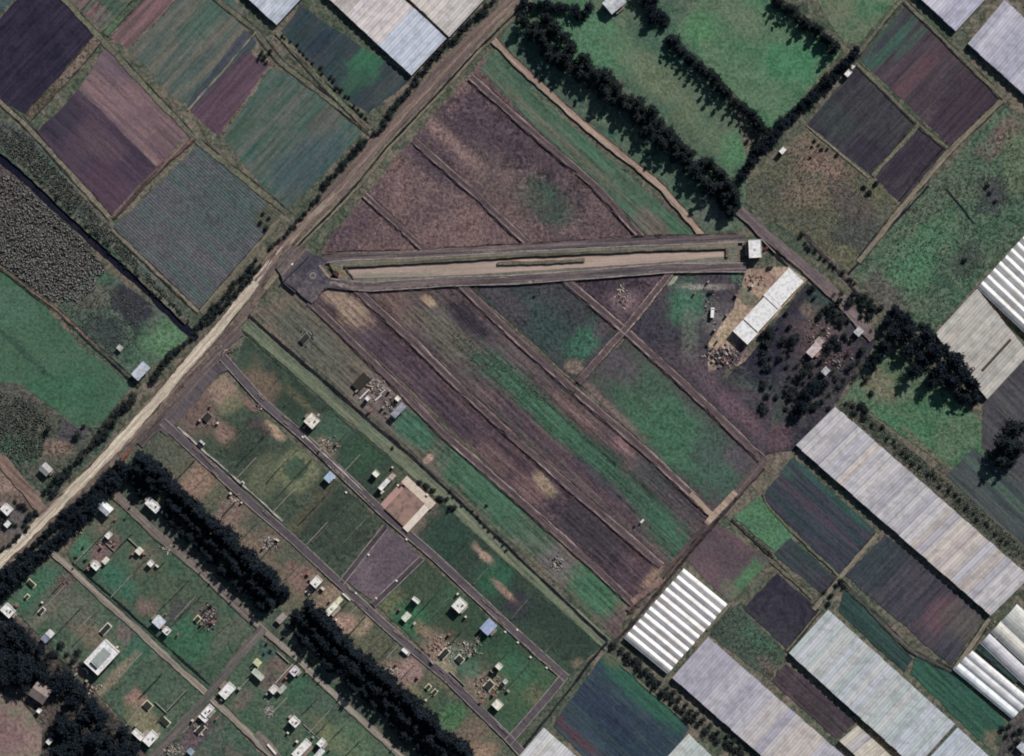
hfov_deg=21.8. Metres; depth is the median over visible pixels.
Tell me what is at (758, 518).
grass plot
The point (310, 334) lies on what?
rubble heap
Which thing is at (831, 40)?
conifer tree
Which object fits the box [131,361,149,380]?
shed
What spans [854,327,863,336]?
shed
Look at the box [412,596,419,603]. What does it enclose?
hut
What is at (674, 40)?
conifer tree
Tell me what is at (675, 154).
conifer tree
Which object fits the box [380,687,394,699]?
cypress tree
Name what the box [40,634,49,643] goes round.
lean to
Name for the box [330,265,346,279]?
splitter island
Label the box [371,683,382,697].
cypress tree
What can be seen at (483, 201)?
tyre track
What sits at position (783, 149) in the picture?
hut
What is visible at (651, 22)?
evergreen tree
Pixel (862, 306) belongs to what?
leafy tree
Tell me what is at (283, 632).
grass
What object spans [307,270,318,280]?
roundabout
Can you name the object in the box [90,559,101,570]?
house
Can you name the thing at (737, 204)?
conifer tree
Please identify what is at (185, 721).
lane
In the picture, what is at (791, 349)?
shrub
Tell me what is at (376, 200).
furrow
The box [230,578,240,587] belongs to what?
cypress tree
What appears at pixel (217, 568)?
cypress tree
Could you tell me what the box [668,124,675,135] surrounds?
conifer tree
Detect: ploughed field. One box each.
[0,0,92,113]
[38,89,155,212]
[79,48,186,165]
[191,52,269,135]
[687,524,770,602]
[744,573,817,647]
[771,664,855,738]
[806,67,913,173]
[845,535,983,664]
[876,129,944,201]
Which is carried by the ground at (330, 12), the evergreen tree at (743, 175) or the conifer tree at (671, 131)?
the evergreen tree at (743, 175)
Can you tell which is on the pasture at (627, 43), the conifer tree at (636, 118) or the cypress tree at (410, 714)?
the conifer tree at (636, 118)
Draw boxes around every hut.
[46,737,52,744]
[104,531,112,538]
[135,546,143,554]
[147,560,153,566]
[186,748,194,755]
[253,658,261,666]
[372,469,379,477]
[389,472,395,479]
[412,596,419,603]
[495,662,502,670]
[779,146,786,154]
[844,69,851,76]
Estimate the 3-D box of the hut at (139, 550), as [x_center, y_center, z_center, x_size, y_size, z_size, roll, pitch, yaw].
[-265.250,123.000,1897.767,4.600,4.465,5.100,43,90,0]
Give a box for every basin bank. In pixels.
[344,246,726,267]
[725,245,728,256]
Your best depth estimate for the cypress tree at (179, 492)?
1890.99 m
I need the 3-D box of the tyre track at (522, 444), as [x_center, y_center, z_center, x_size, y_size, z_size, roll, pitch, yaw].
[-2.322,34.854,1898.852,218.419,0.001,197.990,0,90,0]
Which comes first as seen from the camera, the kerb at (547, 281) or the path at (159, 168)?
the kerb at (547, 281)
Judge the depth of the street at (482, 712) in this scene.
1899.04 m
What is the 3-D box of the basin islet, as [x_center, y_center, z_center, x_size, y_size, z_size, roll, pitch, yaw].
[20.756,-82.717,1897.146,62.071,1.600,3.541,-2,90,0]
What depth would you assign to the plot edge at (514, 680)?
1898.22 m
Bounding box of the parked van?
[402,648,409,654]
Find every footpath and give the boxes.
[177,427,282,521]
[304,435,362,490]
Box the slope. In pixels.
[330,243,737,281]
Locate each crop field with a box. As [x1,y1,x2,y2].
[0,0,12,12]
[0,271,132,426]
[112,146,279,307]
[130,0,250,103]
[187,30,256,109]
[223,68,362,208]
[282,4,410,112]
[553,650,688,755]
[709,607,785,679]
[761,458,878,573]
[774,539,833,593]
[839,590,912,671]
[859,6,997,144]
[911,657,1005,748]
[946,449,1023,545]
[982,361,1023,485]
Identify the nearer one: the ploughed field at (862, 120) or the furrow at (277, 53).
the furrow at (277, 53)
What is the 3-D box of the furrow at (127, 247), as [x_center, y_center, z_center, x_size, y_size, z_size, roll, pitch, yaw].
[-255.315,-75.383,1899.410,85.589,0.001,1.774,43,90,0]
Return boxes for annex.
[198,714,208,722]
[336,596,342,603]
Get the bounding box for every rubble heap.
[59,566,69,592]
[86,683,102,693]
[97,537,115,547]
[158,545,174,554]
[162,743,184,755]
[193,720,207,736]
[196,600,216,629]
[197,409,218,429]
[211,343,235,356]
[219,494,240,505]
[253,404,264,410]
[259,536,279,549]
[263,699,275,718]
[300,326,313,346]
[319,435,340,453]
[365,373,384,398]
[383,397,402,419]
[384,666,400,674]
[420,632,460,672]
[457,640,481,659]
[469,675,504,698]
[549,552,562,572]
[614,283,627,308]
[701,288,718,323]
[736,273,765,289]
[801,321,838,356]
[813,334,860,378]
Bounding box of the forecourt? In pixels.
[276,245,306,277]
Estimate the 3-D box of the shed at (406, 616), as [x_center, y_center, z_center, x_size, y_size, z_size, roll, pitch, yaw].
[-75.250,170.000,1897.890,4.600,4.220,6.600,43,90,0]
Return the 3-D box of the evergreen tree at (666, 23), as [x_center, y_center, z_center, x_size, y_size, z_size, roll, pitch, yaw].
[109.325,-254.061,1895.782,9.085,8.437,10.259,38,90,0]
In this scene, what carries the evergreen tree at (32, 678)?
on the forest floor
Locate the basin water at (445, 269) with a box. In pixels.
[348,250,725,277]
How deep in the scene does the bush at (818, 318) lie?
1897.54 m
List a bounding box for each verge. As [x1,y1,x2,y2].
[242,319,611,650]
[264,0,531,289]
[628,524,706,613]
[736,461,762,492]
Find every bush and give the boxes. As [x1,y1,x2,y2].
[757,404,765,410]
[758,353,766,364]
[759,382,766,390]
[809,401,820,411]
[815,314,822,320]
[836,297,844,305]
[860,292,868,301]
[862,407,868,414]
[865,312,873,320]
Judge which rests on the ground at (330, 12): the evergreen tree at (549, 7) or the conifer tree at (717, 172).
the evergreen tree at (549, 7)
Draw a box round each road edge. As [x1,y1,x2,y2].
[1,254,281,569]
[4,243,277,550]
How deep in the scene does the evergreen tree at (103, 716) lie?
1894.28 m
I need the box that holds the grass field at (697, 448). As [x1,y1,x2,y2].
[581,337,758,510]
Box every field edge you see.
[362,196,420,248]
[467,286,711,508]
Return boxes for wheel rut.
[0,247,281,565]
[0,259,269,558]
[254,0,510,280]
[257,0,517,282]
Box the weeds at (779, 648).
[712,609,784,676]
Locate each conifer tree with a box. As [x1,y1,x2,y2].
[514,12,530,29]
[525,26,542,42]
[529,19,538,29]
[533,35,550,45]
[535,28,549,44]
[539,41,555,56]
[540,11,554,24]
[540,48,556,63]
[545,20,563,38]
[548,24,562,36]
[549,47,563,71]
[558,30,573,44]
[559,50,574,68]
[560,59,575,73]
[562,38,578,54]
[572,62,585,74]
[572,71,581,84]
[573,50,592,63]
[577,71,590,81]
[584,62,596,74]
[588,65,602,83]
[595,84,612,96]
[596,66,611,83]
[597,86,617,103]
[601,74,618,92]
[604,94,617,106]
[612,80,622,95]
[616,93,629,104]
[616,101,635,116]
[617,98,626,111]
[628,95,634,104]
[629,111,644,127]
[632,94,646,107]
[632,106,639,115]
[637,121,650,140]
[638,113,649,124]
[639,106,646,114]
[640,122,660,136]
[644,103,660,120]
[650,118,658,125]
[650,130,662,146]
[654,136,674,153]
[656,117,666,129]
[660,127,670,139]
[663,34,672,41]
[666,33,681,50]
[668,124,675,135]
[668,133,684,150]
[668,147,680,163]
[672,43,683,55]
[674,151,687,163]
[678,46,687,58]
[679,156,693,166]
[680,143,689,151]
[680,146,694,156]
[681,51,693,66]
[681,164,692,174]
[684,161,702,181]
[686,54,697,67]
[688,147,697,156]
[690,173,706,184]
[692,59,703,72]
[696,65,706,74]
[696,157,708,170]
[697,179,717,198]
[701,67,714,79]
[703,177,713,185]
[704,157,716,170]
[708,71,722,87]
[712,79,725,92]
[713,164,723,178]
[714,177,724,192]
[714,190,727,203]
[715,195,728,208]
[717,84,728,95]
[719,169,728,179]
[720,87,734,100]
[720,176,736,189]
[720,203,735,210]
[721,207,731,219]
[723,190,731,200]
[725,179,737,192]
[728,96,739,109]
[728,186,743,201]
[729,206,738,217]
[732,199,742,209]
[738,100,749,113]
[743,106,751,116]
[747,109,758,117]
[748,115,762,127]
[753,118,765,132]
[758,124,769,135]
[770,0,777,7]
[775,0,786,11]
[780,3,791,15]
[786,2,800,14]
[790,12,801,24]
[797,14,809,31]
[802,20,812,31]
[810,21,818,32]
[813,23,824,38]
[818,31,826,43]
[819,32,831,44]
[826,39,841,55]
[827,37,836,45]
[986,449,1010,469]
[992,428,1018,456]
[1000,416,1021,436]
[1003,454,1016,469]
[1007,438,1023,457]
[1015,420,1023,433]
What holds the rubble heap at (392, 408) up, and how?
on the bare soil at (334, 357)
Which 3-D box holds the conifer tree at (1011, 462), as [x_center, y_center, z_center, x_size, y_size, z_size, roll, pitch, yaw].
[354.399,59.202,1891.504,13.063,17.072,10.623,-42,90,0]
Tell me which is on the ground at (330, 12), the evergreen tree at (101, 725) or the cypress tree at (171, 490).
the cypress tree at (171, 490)
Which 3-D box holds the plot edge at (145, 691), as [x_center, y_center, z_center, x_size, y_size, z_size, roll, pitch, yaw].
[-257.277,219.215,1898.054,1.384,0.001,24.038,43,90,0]
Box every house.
[0,501,13,515]
[0,603,16,617]
[39,462,53,476]
[84,639,119,674]
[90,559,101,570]
[142,730,158,746]
[144,495,161,513]
[151,614,165,628]
[161,625,171,634]
[201,704,215,717]
[218,681,235,699]
[288,715,300,727]
[289,665,301,676]
[292,738,313,755]
[304,413,319,428]
[308,574,322,587]
[316,738,327,748]
[326,601,340,616]
[378,477,390,490]
[452,597,467,613]
[480,618,496,635]
[744,239,761,257]
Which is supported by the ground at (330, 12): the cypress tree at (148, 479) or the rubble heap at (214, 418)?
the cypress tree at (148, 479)
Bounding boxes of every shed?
[4,520,10,527]
[45,629,54,638]
[98,501,113,515]
[101,557,109,564]
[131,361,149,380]
[251,668,263,680]
[268,684,277,693]
[276,612,286,623]
[277,684,286,693]
[314,748,324,755]
[324,471,335,482]
[391,402,405,417]
[401,612,411,621]
[492,699,503,709]
[821,366,829,375]
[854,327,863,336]
[1016,742,1023,752]
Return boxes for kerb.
[160,424,519,755]
[165,418,524,749]
[220,360,563,680]
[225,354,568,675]
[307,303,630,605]
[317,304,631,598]
[327,242,744,262]
[329,271,745,290]
[330,262,745,282]
[339,525,382,580]
[343,528,387,584]
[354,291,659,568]
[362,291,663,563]
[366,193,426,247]
[371,556,419,602]
[375,560,423,606]
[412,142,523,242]
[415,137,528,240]
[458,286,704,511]
[469,79,638,237]
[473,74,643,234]
[505,673,561,739]
[511,677,567,743]
[565,284,759,460]
[569,280,765,457]
[575,273,666,379]
[580,275,672,383]
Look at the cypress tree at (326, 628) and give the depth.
1893.07 m
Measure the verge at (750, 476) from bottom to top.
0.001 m
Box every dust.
[226,485,242,500]
[311,288,323,301]
[329,281,358,290]
[332,467,345,478]
[359,491,375,507]
[429,283,448,285]
[520,640,535,655]
[526,280,544,282]
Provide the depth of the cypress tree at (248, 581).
1892.42 m
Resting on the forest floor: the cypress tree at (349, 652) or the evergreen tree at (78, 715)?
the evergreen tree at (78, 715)
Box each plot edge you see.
[47,606,82,642]
[84,519,117,553]
[93,643,128,680]
[109,533,132,556]
[117,658,144,687]
[122,553,151,582]
[139,673,162,697]
[158,584,185,610]
[158,691,185,721]
[169,594,202,627]
[178,460,194,477]
[221,411,258,449]
[222,502,235,515]
[236,429,270,464]
[260,541,277,559]
[276,460,311,497]
[299,489,331,523]
[309,713,335,741]
[312,503,349,541]
[341,515,369,544]
[382,482,397,498]
[410,588,441,621]
[424,597,448,624]
[450,619,472,643]
[462,633,484,656]
[484,651,508,677]
[497,664,528,698]
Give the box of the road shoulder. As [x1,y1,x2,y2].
[0,2,527,581]
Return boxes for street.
[136,329,243,446]
[160,360,236,434]
[161,419,523,754]
[220,355,567,676]
[308,302,631,604]
[340,525,386,583]
[355,291,662,567]
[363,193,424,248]
[371,557,422,606]
[459,286,710,509]
[469,75,641,237]
[506,673,566,744]
[562,280,765,460]
[576,273,672,383]
[735,458,767,497]
[736,206,876,341]
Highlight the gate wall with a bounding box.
[282,255,308,281]
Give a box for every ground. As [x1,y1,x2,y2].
[0,0,1023,755]
[708,266,806,370]
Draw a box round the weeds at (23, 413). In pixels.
[0,393,47,462]
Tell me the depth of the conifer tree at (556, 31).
1895.81 m
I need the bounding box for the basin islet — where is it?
[498,258,584,264]
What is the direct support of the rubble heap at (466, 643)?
on the grass plot at (424, 582)
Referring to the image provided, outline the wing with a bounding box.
[131,729,143,740]
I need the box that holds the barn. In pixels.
[28,680,51,704]
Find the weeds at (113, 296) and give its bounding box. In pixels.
[59,285,142,356]
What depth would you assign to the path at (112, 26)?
1899.46 m
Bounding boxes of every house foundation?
[26,578,35,587]
[38,606,45,614]
[99,622,111,635]
[142,700,153,710]
[160,716,170,726]
[193,615,201,622]
[194,723,204,734]
[201,411,213,422]
[298,333,310,344]
[305,587,312,594]
[351,372,369,391]
[425,683,431,690]
[431,689,437,695]
[438,647,449,659]
[455,654,464,664]
[483,679,494,690]
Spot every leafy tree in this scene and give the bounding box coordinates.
[44,424,52,432]
[50,489,57,495]
[54,471,62,479]
[61,473,67,481]
[62,467,70,473]
[73,429,81,439]
[74,456,81,464]
[93,434,101,442]
[100,433,106,440]
[103,429,110,436]
[110,418,118,426]
[121,402,131,408]
[128,397,137,406]
[150,375,158,381]
[152,369,160,376]
[158,360,167,365]
[165,353,173,361]
[170,347,178,353]
[206,309,212,318]
[209,302,216,310]
[216,300,222,307]
[230,279,237,286]
[245,264,254,271]
[337,157,347,168]
[355,137,365,149]
[422,65,430,73]
[429,54,437,60]
[436,47,443,54]
[451,35,459,42]
[459,24,466,31]
[476,7,485,15]
[669,690,677,695]
[737,744,743,750]
[763,339,772,347]
[764,325,773,335]
[778,115,783,121]
[788,334,799,344]
[789,392,798,398]
[797,367,810,380]
[804,362,810,369]
[822,71,829,78]
[824,339,834,348]
[829,334,838,342]
[838,316,845,323]
[846,300,854,306]
[846,363,854,371]
[858,302,868,309]
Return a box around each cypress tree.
[131,463,141,477]
[132,450,146,465]
[134,486,146,497]
[137,467,143,476]
[141,452,153,467]
[143,459,157,477]
[143,474,156,486]
[145,483,155,492]
[150,460,162,479]
[152,482,163,496]
[156,471,172,490]
[158,467,166,476]
[161,511,171,519]
[163,493,175,506]
[164,478,182,495]
[165,499,174,511]
[166,478,179,489]
[167,502,181,517]
[167,518,175,526]
[172,486,188,501]
[174,521,181,529]
[177,505,187,514]
[178,490,189,503]
[178,510,189,522]
[178,528,186,538]
[183,494,197,513]
[183,531,194,537]
[184,516,194,525]
[185,532,195,543]
[186,520,199,531]
[188,501,206,517]
[192,511,208,523]
[192,539,202,548]
[194,525,202,534]
[195,527,210,538]
[197,545,205,551]
[199,534,214,545]
[202,511,214,525]
[202,517,210,527]
[202,547,210,557]
[204,515,223,532]
[206,553,213,563]
[207,535,217,545]
[210,540,221,548]
[212,525,225,539]
[213,548,219,556]
[215,564,221,574]
[216,523,235,542]
[217,545,234,560]
[217,564,229,576]
[219,527,241,547]
[226,554,234,563]
[227,537,240,547]
[228,555,240,567]
[228,559,244,573]
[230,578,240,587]
[232,543,241,556]
[234,568,243,578]
[234,585,243,593]
[238,545,257,569]
[239,544,250,554]
[241,567,255,579]
[244,574,255,586]
[246,555,266,573]
[247,577,258,591]
[253,599,263,609]
[254,579,264,593]
[256,585,267,600]
[257,561,270,577]
[258,602,269,613]
[261,565,276,579]
[262,590,272,598]
[263,577,281,593]
[263,594,280,608]
[267,570,281,582]
[269,583,285,597]
[279,585,292,599]
[288,622,296,629]
[289,608,307,624]
[293,629,303,635]
[296,631,305,640]
[298,633,311,647]
[299,618,313,632]
[300,616,310,630]
[303,598,315,611]
[306,606,315,616]
[306,639,316,649]
[307,623,319,633]
[308,607,327,623]
[309,645,319,654]
[310,630,323,640]
[313,615,332,631]
[314,609,325,624]
[314,632,325,643]
[314,647,322,658]
[318,655,330,666]
[319,638,334,652]
[320,618,335,634]
[320,632,332,649]
[326,622,343,637]
[326,659,334,672]
[329,645,339,653]
[330,632,347,645]
[331,649,340,658]
[333,664,341,674]
[335,650,350,666]
[339,635,355,652]
[341,634,352,644]
[343,675,352,684]
[344,648,356,656]
[344,660,360,674]
[345,659,360,666]
[347,678,355,688]
[349,681,362,694]
[350,647,362,659]
[351,664,365,681]
[355,650,364,663]
[356,667,369,681]
[358,685,367,694]
[360,657,377,672]
[360,688,370,700]
[361,652,376,665]
[365,676,379,691]
[367,697,374,705]
[368,661,379,675]
[370,701,379,710]
[371,664,391,681]
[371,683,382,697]
[378,697,391,711]
[380,673,389,685]
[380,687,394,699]
[383,710,392,718]
[384,674,397,686]
[386,675,397,688]
[387,681,404,699]
[387,718,397,729]
[390,698,404,715]
[391,700,396,709]
[395,710,407,725]
[396,727,406,741]
[397,691,417,709]
[399,688,411,698]
[399,716,414,728]
[400,711,415,728]
[407,693,416,707]
[407,694,423,712]
[407,733,414,742]
[410,706,429,724]
[410,721,419,732]
[413,726,424,737]
[413,740,422,749]
[419,729,433,745]
[423,707,440,725]
[423,713,440,730]
[424,734,437,750]
[432,722,442,731]
[432,738,444,754]
[433,728,447,740]
[438,743,448,753]
[439,729,451,743]
[445,729,456,747]
[450,737,463,751]
[451,737,469,755]
[460,742,474,755]
[464,746,476,755]
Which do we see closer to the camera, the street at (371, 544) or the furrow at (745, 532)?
the street at (371, 544)
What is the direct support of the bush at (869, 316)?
on the ground at (330, 12)
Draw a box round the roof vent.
[981,339,1010,370]
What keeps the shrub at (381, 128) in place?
on the ground at (330, 12)
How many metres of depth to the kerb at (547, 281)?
1897.85 m
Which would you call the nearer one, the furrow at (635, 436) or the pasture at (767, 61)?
the furrow at (635, 436)
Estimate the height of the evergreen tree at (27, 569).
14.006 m
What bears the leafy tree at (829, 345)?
on the ground at (330, 12)
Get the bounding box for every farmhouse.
[602,0,625,13]
[806,342,821,357]
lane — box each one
[50,551,270,755]
[110,490,255,621]
[148,625,266,755]
[251,617,404,755]
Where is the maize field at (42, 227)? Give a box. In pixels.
[0,166,104,302]
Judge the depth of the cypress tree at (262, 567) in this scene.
1889.44 m
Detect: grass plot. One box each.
[0,560,202,755]
[68,498,252,688]
[165,701,260,755]
[176,374,386,576]
[216,639,393,755]
[236,337,599,673]
[379,559,557,732]
[480,56,697,235]
[734,497,793,551]
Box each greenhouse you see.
[250,0,299,24]
[331,0,445,75]
[411,0,482,36]
[520,728,575,755]
[624,569,726,673]
[668,734,710,755]
[672,637,843,755]
[789,610,954,755]
[796,407,1023,614]
[839,725,890,755]
[922,0,983,30]
[930,727,987,755]
[936,289,1023,398]
[953,650,1023,717]
[968,0,1023,94]
[977,236,1023,331]
[980,633,1023,684]
[991,621,1023,662]
[1002,604,1023,641]
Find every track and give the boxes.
[312,303,632,603]
[358,291,655,560]
[364,194,423,248]
[413,139,526,241]
[463,286,690,492]
[471,76,640,234]
[566,281,761,458]
[578,273,671,381]
[627,520,714,612]
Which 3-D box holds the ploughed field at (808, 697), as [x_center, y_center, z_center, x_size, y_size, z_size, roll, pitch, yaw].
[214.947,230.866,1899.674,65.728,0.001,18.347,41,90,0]
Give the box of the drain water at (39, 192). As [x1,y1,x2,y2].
[0,153,198,340]
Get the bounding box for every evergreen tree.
[0,569,9,581]
[0,582,6,594]
[0,618,8,631]
[0,630,5,640]
[0,638,11,647]
[0,645,9,666]
[0,645,11,656]
[0,666,7,676]
[0,673,8,687]
[2,561,13,574]
[2,580,11,590]
[3,615,20,633]
[4,587,13,595]
[5,571,22,587]
[5,629,21,643]
[5,652,15,663]
[6,662,15,673]
[6,669,15,678]
[7,675,15,686]
[9,561,16,567]
[9,644,18,653]
[12,639,25,652]
[12,654,28,672]
[12,668,31,688]
[13,577,20,587]
[14,556,36,577]
[14,649,26,662]
[15,553,24,559]
[15,568,26,581]
[15,624,26,635]
[17,681,30,693]
[19,632,30,642]
[21,650,35,668]
[22,547,32,557]
[22,554,42,567]
[22,636,38,651]
[25,675,34,684]
[26,663,36,675]
[30,540,37,548]
[31,548,47,562]
[33,666,48,679]
[35,642,46,656]
[35,660,49,671]
[36,536,45,542]
[36,542,54,555]
[37,672,52,685]
[41,529,50,537]
[45,537,56,552]
[45,650,54,659]
[48,521,55,531]
[48,679,65,695]
[48,743,58,755]
[49,729,57,738]
[51,672,60,681]
[51,714,67,731]
[54,517,68,526]
[54,537,59,546]
[54,745,68,755]
[55,530,68,543]
[55,668,75,687]
[57,725,74,739]
[57,734,70,743]
[58,507,73,518]
[58,740,69,753]
[60,527,72,538]
[63,719,79,733]
[63,749,78,755]
[65,520,80,530]
[65,526,72,533]
[65,694,83,710]
[66,503,77,512]
[66,678,80,694]
[67,740,79,752]
[68,511,87,526]
[68,732,79,741]
[69,683,91,699]
[73,505,89,522]
[74,710,89,725]
[76,498,83,504]
[76,720,86,729]
[76,744,88,755]
[77,502,91,515]
[77,732,89,746]
[80,492,91,498]
[81,712,96,725]
[82,706,90,714]
[83,498,99,517]
[84,493,103,508]
[84,731,103,749]
[85,696,98,709]
[88,701,101,719]
[89,484,98,492]
[91,726,102,736]
[91,747,102,755]
[92,490,106,503]
[94,479,103,487]
[96,720,106,729]
[98,489,110,498]
[98,707,109,721]
[99,471,110,485]
[99,743,108,749]
[100,746,110,755]
[102,485,112,496]
[102,734,114,746]
[104,472,124,490]
[105,466,116,475]
[109,740,120,751]
[109,746,127,755]
[113,457,125,469]
[116,725,129,736]
[117,744,129,752]
[118,461,134,478]
[120,733,132,745]
[129,739,141,755]
[519,0,528,9]
[526,1,536,9]
[535,0,543,8]
[543,0,550,7]
[545,1,553,12]
[551,1,564,12]
[563,3,569,10]
[568,2,581,16]
[573,10,582,20]
[581,9,588,18]
[583,0,595,12]
[640,0,651,7]
[645,3,659,13]
[645,11,661,21]
[646,20,658,25]
[651,0,660,3]
[655,8,664,20]
[660,16,671,28]
[736,170,748,180]
[741,163,752,172]
[745,158,755,170]
[750,150,758,161]
[753,144,760,156]
[757,142,768,155]
[763,138,775,147]
[765,131,778,144]
[771,126,781,136]
[776,121,786,132]
[780,117,791,125]
[789,113,799,123]
[791,410,802,421]
[793,400,810,413]
[796,105,803,114]
[797,101,805,108]
[800,390,814,402]
[803,95,815,107]
[804,376,823,393]
[806,89,820,103]
[819,82,828,90]
[821,378,831,388]
[824,76,835,89]
[829,71,840,85]
[833,64,842,73]
[838,59,851,69]
[844,55,855,66]
[848,50,858,61]
[853,45,860,54]
[864,359,875,370]
[871,349,885,363]
[879,315,895,327]
[879,336,894,353]
[886,324,904,344]
[887,303,901,319]
[896,311,913,325]
[898,320,919,339]
[899,342,917,358]
[907,361,923,377]
[911,335,926,349]
[915,347,934,369]
[918,326,939,346]
[923,375,937,390]
[926,342,944,361]
[930,359,947,378]
[941,343,950,357]
[941,371,962,393]
[943,350,964,369]
[951,387,974,405]
[953,362,974,380]
[962,375,980,392]
[967,392,980,405]
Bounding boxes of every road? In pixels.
[0,281,258,567]
[0,453,46,515]
[252,0,519,284]
[274,191,336,254]
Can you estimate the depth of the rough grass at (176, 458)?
1899.63 m
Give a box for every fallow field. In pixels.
[69,0,129,29]
[111,0,174,48]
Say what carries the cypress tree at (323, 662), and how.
on the ground at (330, 12)
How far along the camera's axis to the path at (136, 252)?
1899.42 m
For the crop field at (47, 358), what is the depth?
1899.89 m
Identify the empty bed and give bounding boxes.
[977,645,1017,682]
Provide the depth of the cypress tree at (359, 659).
1892.94 m
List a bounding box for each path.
[0,100,111,219]
[0,265,139,386]
[24,36,100,120]
[61,0,288,214]
[103,0,140,35]
[111,136,194,218]
[111,229,199,312]
[187,31,255,110]
[200,218,280,312]
[215,0,371,133]
[275,30,371,130]
[319,265,329,277]
[412,138,527,242]
[491,38,703,235]
[609,655,689,725]
[631,577,663,603]
[689,492,711,514]
[705,490,737,524]
[706,603,730,630]
[732,518,778,560]
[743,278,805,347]
[763,451,841,578]
[770,559,813,599]
[786,610,820,650]
[806,125,868,177]
[812,533,879,609]
[837,578,954,673]
[856,62,948,147]
[857,99,1003,263]
[859,0,901,52]
[872,123,919,177]
[904,0,1004,98]
[953,618,990,668]
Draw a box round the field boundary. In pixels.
[113,138,195,219]
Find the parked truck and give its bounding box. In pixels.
[710,308,713,317]
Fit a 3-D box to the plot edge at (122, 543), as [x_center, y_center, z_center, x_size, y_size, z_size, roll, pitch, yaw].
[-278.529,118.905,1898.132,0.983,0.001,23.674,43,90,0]
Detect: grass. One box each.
[0,120,189,323]
[0,383,127,497]
[57,266,187,377]
[118,473,412,755]
[142,432,505,755]
[746,127,898,267]
[839,399,1023,568]
[840,350,995,469]
[851,105,1023,328]
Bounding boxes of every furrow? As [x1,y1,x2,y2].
[0,105,106,217]
[0,264,140,384]
[0,268,138,387]
[5,102,112,215]
[23,35,93,114]
[30,42,101,121]
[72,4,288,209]
[102,0,132,31]
[107,0,142,36]
[110,231,197,313]
[113,228,199,309]
[199,218,277,310]
[214,0,369,134]
[222,0,373,130]
[274,34,367,131]
[280,29,371,126]
[306,304,625,601]
[315,301,633,597]
[353,292,656,567]
[365,291,664,562]
[367,191,426,246]
[372,206,418,248]
[414,145,521,242]
[416,136,529,239]
[457,287,705,513]
[467,284,712,507]
[468,79,636,237]
[474,74,645,234]
[559,281,758,461]
[572,280,766,457]
[575,273,665,377]
[581,275,673,384]
[730,519,776,561]
[773,559,812,594]
[785,609,818,650]
[787,612,821,652]
[811,532,875,607]
[836,580,953,674]
[841,578,951,668]
[855,64,946,149]
[856,98,998,259]
[858,61,949,145]
[859,2,902,55]
[861,102,1004,263]
[870,123,916,173]
[903,2,1002,100]
[907,0,1005,96]
[953,618,987,666]
[970,620,992,651]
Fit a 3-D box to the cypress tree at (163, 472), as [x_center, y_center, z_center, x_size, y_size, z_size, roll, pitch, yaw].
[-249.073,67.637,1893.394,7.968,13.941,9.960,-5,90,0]
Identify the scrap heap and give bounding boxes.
[701,343,737,368]
[722,351,740,369]
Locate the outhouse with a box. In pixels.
[814,337,824,345]
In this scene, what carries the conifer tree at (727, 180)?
on the pasture at (627, 43)
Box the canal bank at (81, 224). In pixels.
[0,147,186,323]
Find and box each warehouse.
[733,319,758,344]
[744,293,781,331]
[763,267,803,308]
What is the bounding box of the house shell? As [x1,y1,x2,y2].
[381,476,435,531]
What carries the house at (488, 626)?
on the ground at (330, 12)
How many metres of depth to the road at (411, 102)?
1899.12 m
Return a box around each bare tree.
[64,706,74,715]
[81,725,90,737]
[87,721,96,729]
[106,722,117,732]
[113,734,120,743]
[864,374,871,381]
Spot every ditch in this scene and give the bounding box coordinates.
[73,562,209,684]
[242,330,603,649]
[248,314,608,641]
[297,7,520,245]
[324,233,735,253]
[496,38,704,232]
[522,641,607,747]
[607,468,764,646]
[739,218,787,266]
[804,233,874,314]
[848,185,928,274]
[898,142,947,200]
[946,189,974,223]
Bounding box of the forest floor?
[0,611,145,755]
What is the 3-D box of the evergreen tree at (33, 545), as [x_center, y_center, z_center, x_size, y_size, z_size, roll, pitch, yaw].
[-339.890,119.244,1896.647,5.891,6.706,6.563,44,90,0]
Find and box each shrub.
[56,640,65,648]
[70,656,78,664]
[72,647,80,655]
[76,661,84,667]
[246,274,255,280]
[321,180,326,187]
[377,126,384,132]
[385,109,392,116]
[391,100,400,107]
[400,92,407,101]
[416,479,422,485]
[618,647,625,653]
[624,655,631,663]
[635,665,642,671]
[636,658,643,665]
[648,675,655,683]
[651,680,661,689]
[659,689,667,697]
[669,697,677,703]
[702,727,711,736]
[759,347,765,354]
[765,331,775,341]
[779,334,788,345]
[780,388,790,395]
[788,343,794,351]
[805,361,815,370]
[830,311,838,317]
[836,319,844,327]
[857,400,866,408]
[869,302,878,313]
[1016,725,1023,733]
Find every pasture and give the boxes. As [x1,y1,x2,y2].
[484,0,746,233]
[674,0,840,129]
[817,0,897,42]
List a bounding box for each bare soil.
[0,468,38,548]
[0,694,41,755]
[253,730,280,755]
[256,293,629,637]
[316,288,662,596]
[321,59,695,254]
[346,525,420,599]
[366,286,708,568]
[468,280,618,380]
[574,275,662,322]
[631,272,775,457]
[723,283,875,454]
[998,711,1023,755]
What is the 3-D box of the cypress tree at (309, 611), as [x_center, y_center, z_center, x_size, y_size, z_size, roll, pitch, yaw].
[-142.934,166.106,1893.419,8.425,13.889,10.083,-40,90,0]
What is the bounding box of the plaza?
[280,245,362,302]
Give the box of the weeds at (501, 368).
[449,330,555,405]

